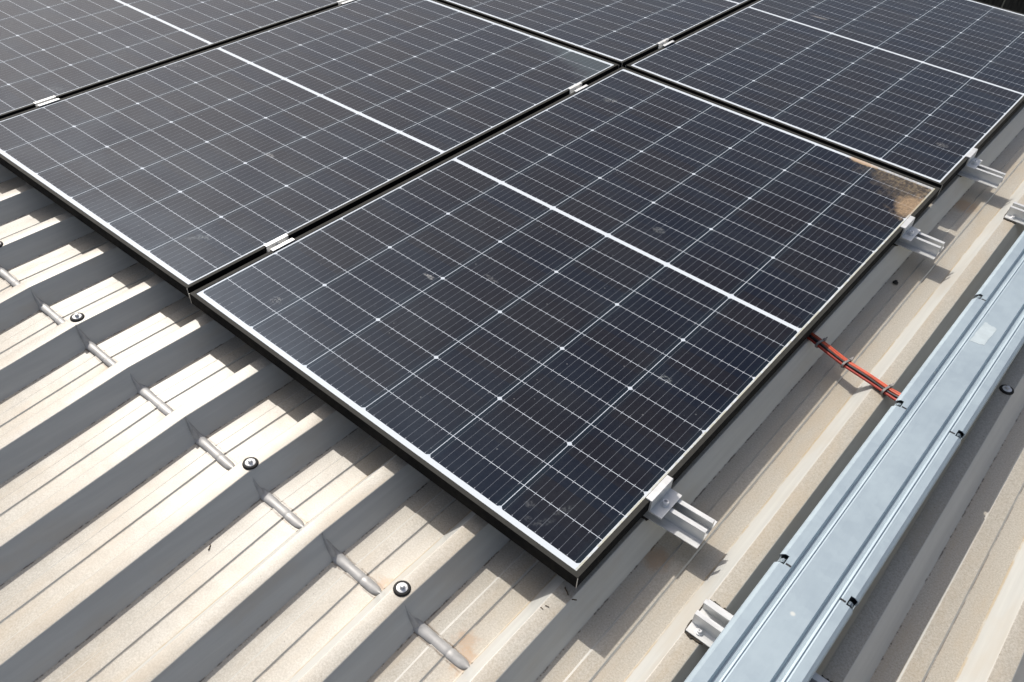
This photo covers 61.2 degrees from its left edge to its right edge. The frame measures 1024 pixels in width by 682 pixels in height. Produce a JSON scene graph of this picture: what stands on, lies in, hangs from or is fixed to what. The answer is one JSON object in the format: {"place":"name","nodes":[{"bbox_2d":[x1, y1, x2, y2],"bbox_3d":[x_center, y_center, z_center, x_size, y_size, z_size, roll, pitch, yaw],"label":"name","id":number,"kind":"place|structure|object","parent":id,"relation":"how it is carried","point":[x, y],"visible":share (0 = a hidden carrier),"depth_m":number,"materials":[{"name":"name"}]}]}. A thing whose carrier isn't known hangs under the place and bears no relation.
{"place":"outdoors","nodes":[
{"label":"outdoors","id":0,"kind":"place"},
{"bbox_2d":[0,104,1023,681],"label":"roof","id":1,"kind":"structure","parent":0,"point":[144,412],"depth_m":1.69,"materials":[{"name":"beige metal"}]},
{"bbox_2d":[70,313,84,321],"bbox_3d":[-1.019,-0.059,2.026,0.032,0.013,0.032,28,45,23],"label":"roofing screw","id":2,"kind":"object","parent":1,"relation":"on","point":[75,317],"visible":1,"depth_m":2.02,"materials":[{"name":"metal"}]},
{"bbox_2d":[242,457,258,469],"bbox_3d":[-0.520,0.240,1.720,0.032,0.013,0.032,11,41,6],"label":"roofing screw","id":3,"kind":"object","parent":1,"relation":"on","point":[249,463],"visible":1,"depth_m":1.72,"materials":[{"name":"metal"}]},
{"bbox_2d":[393,580,410,596],"bbox_3d":[-0.194,0.434,1.527,0.032,0.013,0.032,20,43,14],"label":"roofing screw","id":4,"kind":"object","parent":1,"relation":"on","point":[401,588],"visible":1,"depth_m":1.52,"materials":[{"name":"silver metal"}]},
{"bbox_2d":[641,499,716,548],"bbox_3d":[0.218,0.274,1.721,0.392,0.032,0.093,29,48,26],"label":"mounting rail","id":5,"kind":"object","parent":1,"relation":"on","point":[692,526],"visible":0.12,"depth_m":1.65,"materials":[{"name":"metal"}]},
{"bbox_2d":[189,67,940,587],"bbox_3d":[0.250,-0.267,2.280,1.135,0.030,1.763,31,49,27],"label":"solar panel","id":6,"kind":"object","parent":5,"relation":"on","point":[565,335],"visible":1,"depth_m":2.07,"materials":[{"name":"black glass"}]},
{"bbox_2d":[646,475,681,518],"bbox_3d":[0.290,0.297,1.649,0.040,0.032,0.074,31,49,27],"label":"end clamp","id":7,"kind":"object","parent":5,"relation":"attached to","point":[663,497],"visible":1,"depth_m":1.65,"materials":[{"name":"metal"}]},
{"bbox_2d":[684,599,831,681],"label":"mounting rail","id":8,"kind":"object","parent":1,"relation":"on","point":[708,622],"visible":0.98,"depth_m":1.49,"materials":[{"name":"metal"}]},
{"bbox_2d":[893,232,944,259],"bbox_3d":[1.028,-0.338,2.462,0.386,0.032,0.093,31,49,27],"label":"mounting rail","id":9,"kind":"object","parent":1,"relation":"on","point":[925,245],"visible":0.18,"depth_m":2.38,"materials":[{"name":"metal"}]},
{"bbox_2d":[900,216,920,241],"bbox_3d":[1.097,-0.309,2.383,0.040,0.032,0.074,31,49,27],"label":"end clamp","id":10,"kind":"object","parent":9,"relation":"attached to","point":[909,232],"visible":1,"depth_m":2.38,"materials":[{"name":"metal"}]},
{"bbox_2d":[957,164,1005,188],"bbox_3d":[1.370,-0.588,2.774,0.392,0.032,0.092,31,49,27],"label":"mounting rail","id":11,"kind":"object","parent":1,"relation":"on","point":[987,176],"visible":0.16,"depth_m":2.70,"materials":[{"name":"metal"}]},
{"bbox_2d":[625,0,1023,192],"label":"solar panel","id":12,"kind":"object","parent":11,"relation":"on","point":[931,92],"visible":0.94,"depth_m":3.13,"materials":[{"name":"black glass"}]},
{"bbox_2d":[965,148,982,169],"bbox_3d":[1.450,-0.572,2.716,0.040,0.032,0.074,31,49,27],"label":"end clamp","id":13,"kind":"object","parent":11,"relation":"attached to","point":[973,162],"visible":1,"depth_m":2.71,"materials":[{"name":"metal"}]},
{"bbox_2d":[999,384,1013,394],"bbox_3d":[1.136,0.109,1.985,0.032,0.013,0.032,13,43,12],"label":"roofing screw","id":14,"kind":"object","parent":1,"relation":"on","point":[1006,389],"visible":1,"depth_m":1.98,"materials":[{"name":"metal"}]},
{"bbox_2d":[1003,202,1023,224],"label":"mounting rail","id":15,"kind":"object","parent":1,"relation":"on","point":[1014,214],"visible":1,"depth_m":2.53,"materials":[{"name":"metal"}]},
{"bbox_2d":[684,231,1023,681],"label":"cable tray","id":16,"kind":"object","parent":15,"relation":"on","point":[788,621],"visible":1,"depth_m":1.62,"materials":[{"name":"metal"}]},
{"bbox_2d":[807,332,900,400],"bbox_3d":[0.773,0.029,2.030,0.036,0.074,0.431,-22,48,-26],"label":"cable bundle","id":17,"kind":"object","parent":16,"relation":"attached to","point":[852,367],"visible":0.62,"depth_m":2.01,"materials":[{"name":"red plastic"}]},
{"label":"mounting rail","id":18,"kind":"object","parent":1,"relation":"on","visible":0},
{"bbox_2d":[436,0,756,67],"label":"solar panel","id":19,"kind":"object","parent":18,"relation":"on","point":[622,33],"visible":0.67,"depth_m":3.41,"materials":[{"name":"black glass"}]},
{"bbox_2d":[657,38,674,48],"bbox_3d":[0.574,-1.109,3.240,0.036,0.019,0.068,31,49,27],"label":"clamp","id":20,"kind":"object","parent":18,"relation":"on","point":[663,43],"visible":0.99,"depth_m":3.23,"materials":[{"name":"metal"}]},
{"label":"mounting rail","id":21,"kind":"object","parent":1,"relation":"on","visible":0},
{"bbox_2d":[33,96,59,106],"bbox_3d":[-1.464,-0.748,2.728,0.036,0.019,0.068,30,48,28],"label":"clamp","id":22,"kind":"object","parent":21,"relation":"on","point":[45,101],"visible":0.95,"depth_m":2.72,"materials":[{"name":"metal"}]},
{"bbox_2d":[0,0,339,118],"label":"solar panel","id":23,"kind":"object","parent":21,"relation":"on","point":[60,49],"visible":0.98,"depth_m":3.14,"materials":[{"name":"black glass"}]},
{"label":"mounting rail","id":24,"kind":"object","parent":1,"relation":"on","visible":0},
{"bbox_2d":[337,0,354,4],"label":"clamp","id":25,"kind":"object","parent":24,"relation":"on","point":[340,2],"visible":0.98,"depth_m":3.44,"materials":[{"name":"metal"}]},
{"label":"ground","id":26,"kind":"structure","parent":0,"visible":0},
{"bbox_2d":[976,0,1023,13],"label":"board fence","id":27,"kind":"object","parent":26,"relation":"on","point":[1016,5],"depth_m":6.04,"materials":[{"name":"black glass"}]},
{"label":"mounting rail","id":28,"kind":"object","parent":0,"visible":0},
{"bbox_2d":[264,234,294,252],"bbox_3d":[-0.584,-0.241,2.178,0.036,0.019,0.068,31,49,27],"label":"clamp","id":29,"kind":"object","parent":28,"relation":"on","point":[278,242],"visible":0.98,"depth_m":2.17,"materials":[{"name":"metal"}]},
{"label":"mounting rail","id":30,"kind":"object","parent":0,"visible":0},
{"bbox_2d":[0,0,618,297],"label":"solar panel","id":31,"kind":"object","parent":30,"relation":"on","point":[187,175],"visible":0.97,"depth_m":2.65,"materials":[{"name":"black glass"}]},
{"bbox_2d":[568,82,587,93],"bbox_3d":[0.221,-0.846,2.911,0.036,0.019,0.068,31,49,27],"label":"clamp","id":32,"kind":"object","parent":30,"relation":"on","point":[577,87],"visible":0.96,"depth_m":2.90,"materials":[{"name":"metal"}]}
]}

